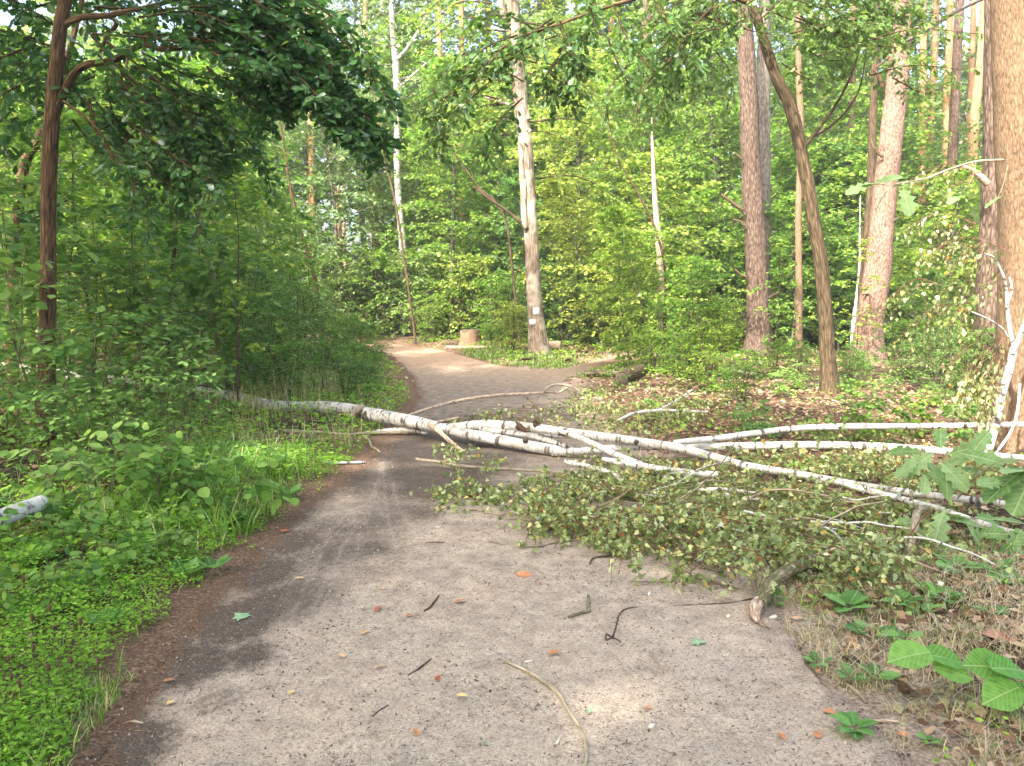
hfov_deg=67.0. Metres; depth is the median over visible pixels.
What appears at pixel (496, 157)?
broadleaf tree
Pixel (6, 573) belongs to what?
herb
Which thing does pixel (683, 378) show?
herb
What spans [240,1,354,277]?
broadleaf tree
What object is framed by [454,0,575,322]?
broadleaf tree
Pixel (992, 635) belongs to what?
fallen leaf
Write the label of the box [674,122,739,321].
broadleaf tree
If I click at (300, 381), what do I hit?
herb
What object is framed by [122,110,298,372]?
sapling
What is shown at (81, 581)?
weed
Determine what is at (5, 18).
sky
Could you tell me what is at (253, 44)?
oak tree
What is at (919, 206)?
sapling
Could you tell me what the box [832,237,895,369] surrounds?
young tree
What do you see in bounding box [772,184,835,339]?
sapling
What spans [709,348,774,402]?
shrub
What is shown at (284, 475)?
grass
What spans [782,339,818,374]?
shrub
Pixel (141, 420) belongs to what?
bush
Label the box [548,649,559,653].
fallen leaf
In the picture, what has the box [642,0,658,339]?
pine tree
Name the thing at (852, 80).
pine tree
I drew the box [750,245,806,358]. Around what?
young tree
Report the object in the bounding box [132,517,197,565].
herb
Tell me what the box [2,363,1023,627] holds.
fallen birch
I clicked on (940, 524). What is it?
oak sprig
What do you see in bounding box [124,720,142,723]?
stick
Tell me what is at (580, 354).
stick
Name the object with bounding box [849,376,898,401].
herb
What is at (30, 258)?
sapling
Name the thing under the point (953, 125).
pine tree
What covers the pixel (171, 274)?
young tree
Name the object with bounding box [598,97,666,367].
young tree
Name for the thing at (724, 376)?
herb
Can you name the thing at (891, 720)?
stick
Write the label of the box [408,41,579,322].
broadleaf tree
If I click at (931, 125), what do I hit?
broadleaf tree
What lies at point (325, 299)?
shrub
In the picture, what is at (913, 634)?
weed
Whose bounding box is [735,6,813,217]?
broadleaf tree
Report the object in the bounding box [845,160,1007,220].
oak twig
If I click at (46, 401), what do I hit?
bush
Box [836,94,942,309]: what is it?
broadleaf tree
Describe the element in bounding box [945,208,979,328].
sapling
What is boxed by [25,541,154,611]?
herb
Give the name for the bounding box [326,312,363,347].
shrub
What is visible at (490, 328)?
shrub
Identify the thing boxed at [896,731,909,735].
fallen leaf
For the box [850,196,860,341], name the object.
birch tree
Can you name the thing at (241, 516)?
weed
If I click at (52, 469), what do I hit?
herb
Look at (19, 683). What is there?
seed stalk
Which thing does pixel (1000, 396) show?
birch branch
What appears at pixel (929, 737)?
weed
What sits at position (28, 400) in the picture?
bush
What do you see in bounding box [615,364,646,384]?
log
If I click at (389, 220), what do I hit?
broadleaf tree
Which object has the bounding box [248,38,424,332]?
broadleaf tree
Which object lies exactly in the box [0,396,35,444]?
herb
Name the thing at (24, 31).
broadleaf tree
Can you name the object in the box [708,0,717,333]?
pine tree
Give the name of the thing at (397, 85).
birch tree
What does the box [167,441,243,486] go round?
herb
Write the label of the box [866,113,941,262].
broadleaf tree
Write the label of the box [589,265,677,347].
shrub
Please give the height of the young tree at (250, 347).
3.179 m
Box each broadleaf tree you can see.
[0,25,118,322]
[0,67,155,314]
[24,0,136,199]
[31,14,203,325]
[36,43,145,237]
[140,86,216,309]
[145,47,324,332]
[162,1,206,310]
[178,52,298,307]
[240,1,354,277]
[245,138,365,283]
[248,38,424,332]
[250,0,348,225]
[288,0,430,318]
[311,8,483,309]
[337,80,413,314]
[357,0,483,322]
[366,147,427,298]
[370,38,446,317]
[375,48,523,337]
[380,130,482,314]
[402,138,471,248]
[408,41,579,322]
[437,42,549,293]
[449,5,618,328]
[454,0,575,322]
[493,42,647,340]
[497,0,586,315]
[498,114,564,320]
[528,0,640,325]
[549,56,620,281]
[555,46,729,342]
[562,33,702,325]
[568,0,683,325]
[616,0,758,324]
[629,16,795,340]
[661,82,740,326]
[669,93,777,325]
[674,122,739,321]
[693,64,739,317]
[704,52,834,312]
[725,19,927,342]
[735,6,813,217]
[771,0,917,185]
[773,3,981,296]
[785,55,858,156]
[824,70,981,331]
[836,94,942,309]
[861,0,976,320]
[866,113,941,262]
[895,119,963,316]
[916,37,982,305]
[932,91,982,290]
[942,105,982,303]
[959,38,982,214]
[962,24,982,219]
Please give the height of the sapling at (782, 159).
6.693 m
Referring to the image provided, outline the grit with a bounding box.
[78,409,914,765]
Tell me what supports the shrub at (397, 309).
on the forest floor
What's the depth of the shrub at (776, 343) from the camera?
15.46 m
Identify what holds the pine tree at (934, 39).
on the forest floor
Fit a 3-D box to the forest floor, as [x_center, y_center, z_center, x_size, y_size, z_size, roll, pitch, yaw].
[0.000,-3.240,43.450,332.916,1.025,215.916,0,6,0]
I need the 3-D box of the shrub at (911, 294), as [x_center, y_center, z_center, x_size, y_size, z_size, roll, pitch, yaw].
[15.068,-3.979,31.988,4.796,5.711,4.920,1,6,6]
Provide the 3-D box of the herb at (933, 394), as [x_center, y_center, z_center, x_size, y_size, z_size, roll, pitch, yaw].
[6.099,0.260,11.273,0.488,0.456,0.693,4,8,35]
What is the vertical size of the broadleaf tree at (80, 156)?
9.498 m
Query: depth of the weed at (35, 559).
4.49 m
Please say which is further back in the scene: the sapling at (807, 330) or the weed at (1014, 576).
the sapling at (807, 330)
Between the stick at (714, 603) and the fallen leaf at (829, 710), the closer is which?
the fallen leaf at (829, 710)
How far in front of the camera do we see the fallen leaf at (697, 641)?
3.60 m
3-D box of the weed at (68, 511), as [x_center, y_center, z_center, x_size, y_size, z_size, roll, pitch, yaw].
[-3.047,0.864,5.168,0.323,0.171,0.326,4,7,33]
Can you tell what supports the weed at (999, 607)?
on the forest floor
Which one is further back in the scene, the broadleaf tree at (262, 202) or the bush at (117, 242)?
the broadleaf tree at (262, 202)
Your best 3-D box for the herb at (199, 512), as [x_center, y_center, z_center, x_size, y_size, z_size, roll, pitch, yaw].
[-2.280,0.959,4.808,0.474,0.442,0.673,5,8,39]
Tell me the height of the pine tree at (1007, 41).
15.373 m
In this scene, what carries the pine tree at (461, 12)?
on the forest floor
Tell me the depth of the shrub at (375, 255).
29.70 m
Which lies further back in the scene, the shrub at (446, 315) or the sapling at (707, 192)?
the shrub at (446, 315)
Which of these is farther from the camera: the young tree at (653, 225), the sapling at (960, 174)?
the sapling at (960, 174)
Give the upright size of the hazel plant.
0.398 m
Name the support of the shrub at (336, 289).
on the forest floor
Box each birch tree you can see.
[296,0,456,332]
[732,174,735,331]
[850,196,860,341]
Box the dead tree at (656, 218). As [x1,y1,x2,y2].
[651,117,666,368]
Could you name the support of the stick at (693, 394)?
on the forest floor
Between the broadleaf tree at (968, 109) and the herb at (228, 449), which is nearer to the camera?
the herb at (228, 449)
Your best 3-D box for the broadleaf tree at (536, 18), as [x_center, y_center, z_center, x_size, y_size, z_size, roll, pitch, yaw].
[1.081,-9.235,34.875,7.846,14.228,8.467,0,6,2]
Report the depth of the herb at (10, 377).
10.80 m
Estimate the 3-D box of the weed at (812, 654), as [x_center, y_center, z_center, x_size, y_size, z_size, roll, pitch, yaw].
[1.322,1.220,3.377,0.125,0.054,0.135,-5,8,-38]
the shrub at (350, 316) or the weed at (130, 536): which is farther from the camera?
the shrub at (350, 316)
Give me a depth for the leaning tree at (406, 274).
26.60 m
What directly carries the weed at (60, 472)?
on the forest floor
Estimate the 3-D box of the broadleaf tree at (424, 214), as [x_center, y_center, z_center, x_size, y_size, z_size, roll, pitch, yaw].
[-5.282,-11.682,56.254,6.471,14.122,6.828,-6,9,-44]
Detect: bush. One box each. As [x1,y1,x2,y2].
[0,191,110,389]
[0,191,158,413]
[0,224,104,450]
[0,307,77,459]
[0,312,113,462]
[0,382,138,495]
[4,253,201,427]
[7,302,194,469]
[16,193,211,396]
[57,244,248,426]
[67,366,182,485]
[75,225,280,407]
[112,305,243,441]
[115,355,234,454]
[118,224,286,399]
[150,242,321,402]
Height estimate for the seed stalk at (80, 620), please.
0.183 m
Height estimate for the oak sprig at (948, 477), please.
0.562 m
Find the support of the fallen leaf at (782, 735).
on the path
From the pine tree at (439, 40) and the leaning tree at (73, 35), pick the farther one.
the pine tree at (439, 40)
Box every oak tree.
[0,0,410,448]
[410,0,987,394]
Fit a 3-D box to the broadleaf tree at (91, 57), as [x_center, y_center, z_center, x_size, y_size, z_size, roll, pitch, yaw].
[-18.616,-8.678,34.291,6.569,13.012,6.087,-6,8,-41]
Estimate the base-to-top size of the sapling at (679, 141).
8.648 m
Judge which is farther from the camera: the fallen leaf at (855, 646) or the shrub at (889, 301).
the shrub at (889, 301)
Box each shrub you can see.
[116,242,198,335]
[172,267,304,375]
[210,301,316,390]
[243,278,321,352]
[248,336,323,400]
[253,287,342,380]
[267,253,320,301]
[268,287,348,359]
[272,236,360,331]
[280,336,352,391]
[299,248,399,338]
[300,244,391,329]
[306,325,356,369]
[320,314,359,354]
[323,356,376,403]
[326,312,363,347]
[329,270,392,332]
[329,313,370,353]
[331,245,431,338]
[335,341,382,383]
[343,320,385,356]
[351,232,454,332]
[352,354,394,392]
[363,335,395,363]
[368,249,469,341]
[384,273,440,328]
[396,239,492,332]
[405,292,455,342]
[427,251,520,339]
[454,231,553,330]
[457,268,542,343]
[476,319,506,345]
[479,248,589,339]
[486,299,527,350]
[520,265,605,342]
[541,269,593,335]
[556,261,635,345]
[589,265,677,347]
[623,203,730,338]
[624,324,676,374]
[649,330,704,380]
[679,317,751,380]
[694,294,745,352]
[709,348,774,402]
[731,230,839,336]
[757,337,794,372]
[774,216,912,348]
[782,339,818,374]
[803,230,917,341]
[836,340,878,387]
[872,327,943,382]
[887,221,942,336]
[897,326,973,391]
[926,323,995,395]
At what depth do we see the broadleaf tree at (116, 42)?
28.47 m
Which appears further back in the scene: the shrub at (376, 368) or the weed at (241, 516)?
the shrub at (376, 368)
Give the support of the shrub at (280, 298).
on the forest floor
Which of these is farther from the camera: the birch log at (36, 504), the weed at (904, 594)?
the birch log at (36, 504)
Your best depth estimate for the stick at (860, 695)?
3.13 m
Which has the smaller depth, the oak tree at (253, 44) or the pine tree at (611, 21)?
the oak tree at (253, 44)
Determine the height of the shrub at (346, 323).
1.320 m
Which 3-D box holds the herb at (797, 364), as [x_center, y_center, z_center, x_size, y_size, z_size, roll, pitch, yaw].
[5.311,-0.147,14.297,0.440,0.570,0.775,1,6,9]
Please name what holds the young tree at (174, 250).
on the forest floor
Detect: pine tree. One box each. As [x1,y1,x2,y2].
[306,8,315,319]
[322,2,342,303]
[363,1,379,317]
[437,5,445,324]
[459,0,467,325]
[485,1,493,232]
[608,2,616,328]
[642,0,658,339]
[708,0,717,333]
[720,4,778,355]
[756,0,773,347]
[790,0,825,130]
[842,6,856,339]
[846,0,982,366]
[896,0,1023,454]
[917,0,926,330]
[926,0,939,324]
[941,0,953,321]
[943,0,964,337]
[961,0,976,322]
[962,0,983,331]
[962,0,997,392]
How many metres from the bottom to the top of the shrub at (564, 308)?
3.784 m
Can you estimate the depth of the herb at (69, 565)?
4.31 m
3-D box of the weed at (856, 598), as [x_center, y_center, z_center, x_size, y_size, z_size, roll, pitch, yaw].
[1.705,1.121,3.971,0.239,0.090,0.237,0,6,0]
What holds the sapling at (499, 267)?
on the forest floor
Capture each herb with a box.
[0,366,31,397]
[0,394,75,437]
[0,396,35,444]
[0,420,157,519]
[0,468,62,527]
[0,477,20,507]
[0,487,68,547]
[0,493,25,549]
[0,508,120,574]
[0,530,30,556]
[0,557,101,625]
[0,558,18,583]
[2,371,57,401]
[22,363,62,394]
[22,395,141,440]
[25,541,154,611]
[28,431,155,541]
[30,397,126,451]
[31,514,93,549]
[55,544,140,583]
[70,392,140,444]
[87,502,204,546]
[104,446,204,533]
[114,444,298,532]
[115,440,202,514]
[116,397,192,438]
[124,426,211,498]
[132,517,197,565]
[155,368,217,399]
[163,465,281,528]
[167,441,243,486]
[169,406,231,436]
[190,450,272,499]
[235,356,290,396]
[247,377,300,397]
[248,369,310,394]
[280,375,321,394]
[323,369,355,398]
[344,375,386,400]
[604,371,631,388]
[638,393,661,416]
[664,365,705,386]
[696,373,729,391]
[698,375,721,387]
[715,368,737,387]
[719,399,779,440]
[738,412,781,453]
[758,365,784,379]
[767,367,803,398]
[772,369,796,392]
[781,373,814,389]
[785,358,809,383]
[792,374,818,388]
[797,415,852,449]
[832,409,909,442]
[836,383,865,407]
[838,374,865,391]
[841,400,864,418]
[842,352,871,370]
[845,352,883,366]
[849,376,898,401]
[854,391,912,434]
[869,378,900,390]
[890,398,949,438]
[902,384,948,408]
[916,386,948,404]
[936,390,990,428]
[938,362,969,385]
[944,404,990,438]
[950,397,991,418]
[955,371,992,395]
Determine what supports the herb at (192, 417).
on the forest floor
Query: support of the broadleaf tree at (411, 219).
on the forest floor
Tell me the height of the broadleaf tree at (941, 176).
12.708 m
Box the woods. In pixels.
[45,40,965,311]
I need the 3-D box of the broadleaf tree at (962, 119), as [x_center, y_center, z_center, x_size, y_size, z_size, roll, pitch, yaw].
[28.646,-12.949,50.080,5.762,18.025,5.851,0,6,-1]
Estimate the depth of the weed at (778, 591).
4.11 m
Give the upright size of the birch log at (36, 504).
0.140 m
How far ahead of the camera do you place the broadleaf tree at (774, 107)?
33.34 m
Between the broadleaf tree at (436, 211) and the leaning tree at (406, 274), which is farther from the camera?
the broadleaf tree at (436, 211)
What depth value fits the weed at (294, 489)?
6.16 m
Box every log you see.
[0,495,47,525]
[446,346,494,348]
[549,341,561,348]
[584,371,620,376]
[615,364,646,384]
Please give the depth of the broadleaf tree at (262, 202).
34.33 m
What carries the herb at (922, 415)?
on the forest floor
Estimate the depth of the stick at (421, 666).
3.36 m
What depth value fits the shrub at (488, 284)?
36.69 m
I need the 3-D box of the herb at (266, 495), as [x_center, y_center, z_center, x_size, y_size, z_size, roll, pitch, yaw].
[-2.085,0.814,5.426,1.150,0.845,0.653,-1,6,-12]
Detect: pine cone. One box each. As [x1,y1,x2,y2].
[845,655,859,667]
[896,681,910,694]
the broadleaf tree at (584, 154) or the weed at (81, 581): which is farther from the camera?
the broadleaf tree at (584, 154)
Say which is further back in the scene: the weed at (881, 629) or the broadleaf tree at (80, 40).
the broadleaf tree at (80, 40)
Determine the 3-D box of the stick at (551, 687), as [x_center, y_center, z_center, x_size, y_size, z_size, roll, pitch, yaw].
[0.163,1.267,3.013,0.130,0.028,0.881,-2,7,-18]
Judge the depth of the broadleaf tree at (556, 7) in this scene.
40.91 m
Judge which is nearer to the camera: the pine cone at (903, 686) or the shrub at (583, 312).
the pine cone at (903, 686)
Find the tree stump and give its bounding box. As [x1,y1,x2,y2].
[458,329,481,345]
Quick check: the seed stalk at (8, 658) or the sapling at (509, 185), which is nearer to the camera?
the seed stalk at (8, 658)
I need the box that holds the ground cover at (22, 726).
[0,332,1023,765]
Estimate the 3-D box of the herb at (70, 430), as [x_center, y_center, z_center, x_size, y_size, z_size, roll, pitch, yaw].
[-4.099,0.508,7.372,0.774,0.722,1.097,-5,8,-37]
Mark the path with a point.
(575, 667)
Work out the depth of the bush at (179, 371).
6.84 m
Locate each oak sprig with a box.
[889,429,1003,507]
[891,509,1023,561]
[957,457,1023,515]
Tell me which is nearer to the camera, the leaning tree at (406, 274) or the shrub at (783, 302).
the leaning tree at (406, 274)
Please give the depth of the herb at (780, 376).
12.08 m
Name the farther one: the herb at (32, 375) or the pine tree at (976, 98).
the pine tree at (976, 98)
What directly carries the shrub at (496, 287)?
on the forest floor
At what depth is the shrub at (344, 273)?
29.82 m
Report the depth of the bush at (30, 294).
7.28 m
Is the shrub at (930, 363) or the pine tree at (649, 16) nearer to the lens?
the shrub at (930, 363)
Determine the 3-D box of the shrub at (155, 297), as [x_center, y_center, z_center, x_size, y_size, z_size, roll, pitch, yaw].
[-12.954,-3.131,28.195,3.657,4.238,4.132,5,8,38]
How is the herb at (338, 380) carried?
on the forest floor
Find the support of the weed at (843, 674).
on the forest floor
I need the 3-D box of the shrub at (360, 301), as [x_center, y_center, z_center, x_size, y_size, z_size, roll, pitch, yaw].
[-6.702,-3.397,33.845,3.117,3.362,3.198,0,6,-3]
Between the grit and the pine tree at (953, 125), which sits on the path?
the grit
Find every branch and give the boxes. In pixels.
[749,554,817,628]
[819,546,872,555]
[869,164,1023,451]
[904,505,934,560]
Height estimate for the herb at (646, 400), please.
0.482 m
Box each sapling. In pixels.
[0,25,91,348]
[0,35,171,384]
[0,59,162,339]
[0,107,195,407]
[0,129,91,390]
[0,176,91,339]
[2,57,249,366]
[56,80,300,380]
[89,53,303,352]
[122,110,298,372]
[182,174,329,357]
[186,172,305,335]
[235,203,340,344]
[262,212,318,292]
[383,191,450,322]
[430,142,521,325]
[470,237,522,323]
[471,171,577,335]
[519,173,644,346]
[547,168,613,333]
[568,122,713,330]
[573,202,704,368]
[575,235,673,363]
[587,142,750,359]
[587,163,695,334]
[639,185,745,348]
[647,254,736,368]
[677,135,839,344]
[730,143,902,339]
[734,132,896,342]
[740,193,858,351]
[771,186,894,350]
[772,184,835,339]
[794,154,944,340]
[805,165,914,344]
[841,195,958,338]
[884,184,979,354]
[887,163,981,358]
[891,269,967,375]
[916,149,981,320]
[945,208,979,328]
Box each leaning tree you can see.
[4,0,84,398]
[279,120,325,344]
[358,0,416,343]
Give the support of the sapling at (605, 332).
on the forest floor
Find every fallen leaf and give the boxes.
[231,612,251,620]
[412,728,420,734]
[515,571,530,577]
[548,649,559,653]
[692,638,706,645]
[778,732,785,739]
[813,731,821,737]
[823,707,836,713]
[849,642,860,649]
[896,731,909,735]
[978,629,1014,642]
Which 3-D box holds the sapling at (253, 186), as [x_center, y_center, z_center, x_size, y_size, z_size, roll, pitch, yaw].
[-5.257,-2.180,12.284,3.560,4.891,3.301,-3,7,-29]
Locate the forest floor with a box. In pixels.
[0,306,1023,765]
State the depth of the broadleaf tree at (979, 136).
27.73 m
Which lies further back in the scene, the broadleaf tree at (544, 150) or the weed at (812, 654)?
the broadleaf tree at (544, 150)
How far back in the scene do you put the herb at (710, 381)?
13.46 m
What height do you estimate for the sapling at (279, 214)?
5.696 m
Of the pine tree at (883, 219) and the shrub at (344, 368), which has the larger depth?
the pine tree at (883, 219)
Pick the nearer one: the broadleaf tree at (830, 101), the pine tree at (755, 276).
the pine tree at (755, 276)
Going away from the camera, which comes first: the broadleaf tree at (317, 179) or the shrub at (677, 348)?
the shrub at (677, 348)
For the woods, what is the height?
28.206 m
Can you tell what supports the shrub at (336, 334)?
on the forest floor
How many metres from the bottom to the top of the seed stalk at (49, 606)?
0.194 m
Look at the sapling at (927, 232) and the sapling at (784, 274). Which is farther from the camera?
the sapling at (784, 274)
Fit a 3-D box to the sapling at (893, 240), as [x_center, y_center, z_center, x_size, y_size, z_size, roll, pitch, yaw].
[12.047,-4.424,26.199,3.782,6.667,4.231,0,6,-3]
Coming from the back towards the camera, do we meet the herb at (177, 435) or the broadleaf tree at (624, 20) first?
the broadleaf tree at (624, 20)
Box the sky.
[0,0,979,305]
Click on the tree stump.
(467, 336)
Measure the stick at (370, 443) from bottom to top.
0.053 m
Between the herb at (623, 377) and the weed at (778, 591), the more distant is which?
the herb at (623, 377)
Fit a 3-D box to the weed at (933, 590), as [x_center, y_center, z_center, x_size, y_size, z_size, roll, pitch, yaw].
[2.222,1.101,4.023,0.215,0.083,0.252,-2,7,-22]
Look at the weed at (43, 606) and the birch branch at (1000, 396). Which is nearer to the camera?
the weed at (43, 606)
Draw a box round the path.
[95,341,906,765]
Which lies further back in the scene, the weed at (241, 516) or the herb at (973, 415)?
the herb at (973, 415)
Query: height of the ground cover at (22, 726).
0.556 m
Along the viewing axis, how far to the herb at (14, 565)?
3.93 m
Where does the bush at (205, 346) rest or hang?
on the forest floor
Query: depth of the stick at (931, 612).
3.82 m
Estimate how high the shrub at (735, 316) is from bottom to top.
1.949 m
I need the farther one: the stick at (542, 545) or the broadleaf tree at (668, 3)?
the broadleaf tree at (668, 3)
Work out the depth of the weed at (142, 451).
6.45 m
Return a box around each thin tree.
[794,1,803,358]
[856,1,879,314]
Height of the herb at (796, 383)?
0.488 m
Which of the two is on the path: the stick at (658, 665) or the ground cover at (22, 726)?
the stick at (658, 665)
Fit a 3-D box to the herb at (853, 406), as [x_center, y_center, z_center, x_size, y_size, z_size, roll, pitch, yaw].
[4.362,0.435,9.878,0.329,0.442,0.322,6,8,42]
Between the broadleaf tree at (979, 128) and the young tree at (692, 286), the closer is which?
the young tree at (692, 286)
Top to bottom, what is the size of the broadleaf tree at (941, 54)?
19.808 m
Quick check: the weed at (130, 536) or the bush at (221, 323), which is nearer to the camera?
the weed at (130, 536)
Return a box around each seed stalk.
[7,655,10,693]
[9,672,15,710]
[17,679,22,711]
[21,575,26,609]
[30,613,33,643]
[31,643,35,676]
[46,663,49,690]
[47,603,51,639]
[69,656,73,684]
[78,618,82,654]
[96,657,99,686]
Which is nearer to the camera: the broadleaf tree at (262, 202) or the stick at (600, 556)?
the stick at (600, 556)
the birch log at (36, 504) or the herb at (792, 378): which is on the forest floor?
the herb at (792, 378)
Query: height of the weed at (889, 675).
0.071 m
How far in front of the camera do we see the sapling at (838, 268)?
22.95 m
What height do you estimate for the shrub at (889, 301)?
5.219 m
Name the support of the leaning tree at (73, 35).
on the forest floor
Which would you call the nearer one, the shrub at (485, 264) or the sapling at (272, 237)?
the sapling at (272, 237)
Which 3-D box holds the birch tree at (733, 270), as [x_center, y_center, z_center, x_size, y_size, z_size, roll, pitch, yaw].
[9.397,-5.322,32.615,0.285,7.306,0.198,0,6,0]
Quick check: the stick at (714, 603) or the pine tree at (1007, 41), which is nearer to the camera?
the stick at (714, 603)
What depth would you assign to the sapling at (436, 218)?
35.03 m
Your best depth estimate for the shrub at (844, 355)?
13.56 m
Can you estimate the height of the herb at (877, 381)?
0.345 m
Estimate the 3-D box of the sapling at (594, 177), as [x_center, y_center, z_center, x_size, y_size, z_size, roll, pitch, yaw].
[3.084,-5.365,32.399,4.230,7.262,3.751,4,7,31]
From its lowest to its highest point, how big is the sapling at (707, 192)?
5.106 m
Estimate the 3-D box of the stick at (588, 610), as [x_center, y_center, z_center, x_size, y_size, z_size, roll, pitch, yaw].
[0.378,1.158,3.997,0.083,0.021,0.308,3,7,24]
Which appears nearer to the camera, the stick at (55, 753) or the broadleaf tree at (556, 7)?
the stick at (55, 753)
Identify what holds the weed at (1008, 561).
on the forest floor
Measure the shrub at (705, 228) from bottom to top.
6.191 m
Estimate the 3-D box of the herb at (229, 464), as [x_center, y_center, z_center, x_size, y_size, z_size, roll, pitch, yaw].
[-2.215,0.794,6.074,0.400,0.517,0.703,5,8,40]
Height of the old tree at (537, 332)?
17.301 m
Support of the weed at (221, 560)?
on the forest floor
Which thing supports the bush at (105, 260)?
on the forest floor
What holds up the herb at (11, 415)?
on the forest floor
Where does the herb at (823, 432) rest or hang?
on the forest floor
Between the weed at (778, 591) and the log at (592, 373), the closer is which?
the weed at (778, 591)
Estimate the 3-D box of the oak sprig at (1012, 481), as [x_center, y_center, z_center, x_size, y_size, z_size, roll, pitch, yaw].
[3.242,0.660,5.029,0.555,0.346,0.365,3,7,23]
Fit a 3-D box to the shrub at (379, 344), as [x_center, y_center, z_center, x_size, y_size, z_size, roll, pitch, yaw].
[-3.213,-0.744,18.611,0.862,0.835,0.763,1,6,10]
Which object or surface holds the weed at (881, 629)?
on the forest floor
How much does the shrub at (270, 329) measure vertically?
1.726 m
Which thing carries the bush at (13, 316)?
on the forest floor
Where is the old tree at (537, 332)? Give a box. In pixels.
[412,0,631,356]
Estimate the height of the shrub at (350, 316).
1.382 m
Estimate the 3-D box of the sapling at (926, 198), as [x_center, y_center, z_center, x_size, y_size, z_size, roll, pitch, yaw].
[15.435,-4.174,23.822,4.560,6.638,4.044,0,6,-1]
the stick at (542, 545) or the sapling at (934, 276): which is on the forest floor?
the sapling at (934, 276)
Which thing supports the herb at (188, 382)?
on the forest floor
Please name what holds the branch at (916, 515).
on the forest floor
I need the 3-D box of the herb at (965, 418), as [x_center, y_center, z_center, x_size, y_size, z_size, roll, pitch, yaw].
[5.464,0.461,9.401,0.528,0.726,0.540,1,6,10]
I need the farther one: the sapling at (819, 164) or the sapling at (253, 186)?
the sapling at (819, 164)
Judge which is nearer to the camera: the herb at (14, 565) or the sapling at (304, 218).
the herb at (14, 565)
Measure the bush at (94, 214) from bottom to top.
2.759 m
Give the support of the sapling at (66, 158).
on the forest floor
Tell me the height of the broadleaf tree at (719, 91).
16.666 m
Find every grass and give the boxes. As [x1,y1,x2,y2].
[0,345,1023,765]
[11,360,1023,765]
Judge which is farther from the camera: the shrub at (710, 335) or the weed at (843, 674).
the shrub at (710, 335)
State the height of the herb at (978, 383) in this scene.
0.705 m
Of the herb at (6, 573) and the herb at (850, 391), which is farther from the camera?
the herb at (850, 391)
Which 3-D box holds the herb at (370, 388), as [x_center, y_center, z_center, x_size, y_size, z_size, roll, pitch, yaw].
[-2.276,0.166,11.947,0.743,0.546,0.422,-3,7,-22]
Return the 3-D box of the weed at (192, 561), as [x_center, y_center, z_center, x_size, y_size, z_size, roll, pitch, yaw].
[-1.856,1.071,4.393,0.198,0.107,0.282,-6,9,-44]
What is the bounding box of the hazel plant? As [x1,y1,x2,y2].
[887,639,1023,710]
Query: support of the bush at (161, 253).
on the forest floor
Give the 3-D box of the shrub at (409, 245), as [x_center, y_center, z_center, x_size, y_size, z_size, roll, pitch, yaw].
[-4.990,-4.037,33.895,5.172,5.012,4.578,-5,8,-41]
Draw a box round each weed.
[0,598,50,618]
[1,539,60,565]
[19,499,87,517]
[45,453,127,485]
[49,562,107,586]
[86,604,134,624]
[101,449,168,468]
[112,531,165,550]
[164,557,208,575]
[196,554,232,571]
[203,503,249,524]
[231,453,288,471]
[268,480,301,494]
[756,588,789,605]
[793,574,821,579]
[803,650,834,667]
[823,590,871,611]
[829,710,878,739]
[835,661,867,681]
[843,619,898,635]
[857,662,900,681]
[881,588,925,605]
[888,628,922,643]
[900,602,943,613]
[912,580,968,602]
[916,733,944,744]
[933,553,982,572]
[971,605,1009,615]
[978,559,1017,573]
[986,570,1023,585]
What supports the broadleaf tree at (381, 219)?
on the forest floor
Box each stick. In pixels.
[46,743,62,765]
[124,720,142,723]
[282,429,415,435]
[322,461,365,463]
[364,435,379,451]
[408,658,430,675]
[423,595,439,611]
[469,508,503,515]
[489,541,558,547]
[504,659,587,765]
[519,357,541,360]
[565,350,595,360]
[568,594,590,617]
[589,549,634,564]
[604,606,643,642]
[651,652,664,670]
[673,598,752,605]
[687,378,712,395]
[843,680,867,702]
[872,719,898,722]
[908,584,945,631]
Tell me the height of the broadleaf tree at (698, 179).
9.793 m
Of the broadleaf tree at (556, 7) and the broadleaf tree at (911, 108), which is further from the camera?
the broadleaf tree at (556, 7)
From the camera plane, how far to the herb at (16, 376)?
10.95 m
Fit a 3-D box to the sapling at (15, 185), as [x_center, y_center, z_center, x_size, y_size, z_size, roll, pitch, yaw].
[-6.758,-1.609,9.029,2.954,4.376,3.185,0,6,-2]
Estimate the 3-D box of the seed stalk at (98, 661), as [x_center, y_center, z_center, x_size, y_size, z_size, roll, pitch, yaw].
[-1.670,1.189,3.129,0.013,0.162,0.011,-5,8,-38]
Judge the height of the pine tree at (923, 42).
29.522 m
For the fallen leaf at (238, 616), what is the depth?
3.89 m
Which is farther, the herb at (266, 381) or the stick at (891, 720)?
the herb at (266, 381)
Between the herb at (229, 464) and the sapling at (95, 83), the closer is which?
the herb at (229, 464)
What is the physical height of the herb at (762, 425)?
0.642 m
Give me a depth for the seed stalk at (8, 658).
3.07 m
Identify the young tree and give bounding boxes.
[63,175,188,415]
[164,6,179,370]
[177,175,293,412]
[282,241,340,357]
[427,110,520,346]
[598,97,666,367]
[664,256,722,373]
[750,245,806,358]
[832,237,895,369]
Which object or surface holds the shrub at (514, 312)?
on the forest floor
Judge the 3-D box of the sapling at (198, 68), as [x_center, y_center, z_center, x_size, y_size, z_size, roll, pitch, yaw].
[-8.020,-4.337,19.850,5.262,7.659,4.666,-4,8,-34]
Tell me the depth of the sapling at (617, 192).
26.46 m
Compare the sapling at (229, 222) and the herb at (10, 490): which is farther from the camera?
the sapling at (229, 222)
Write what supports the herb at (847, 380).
on the forest floor

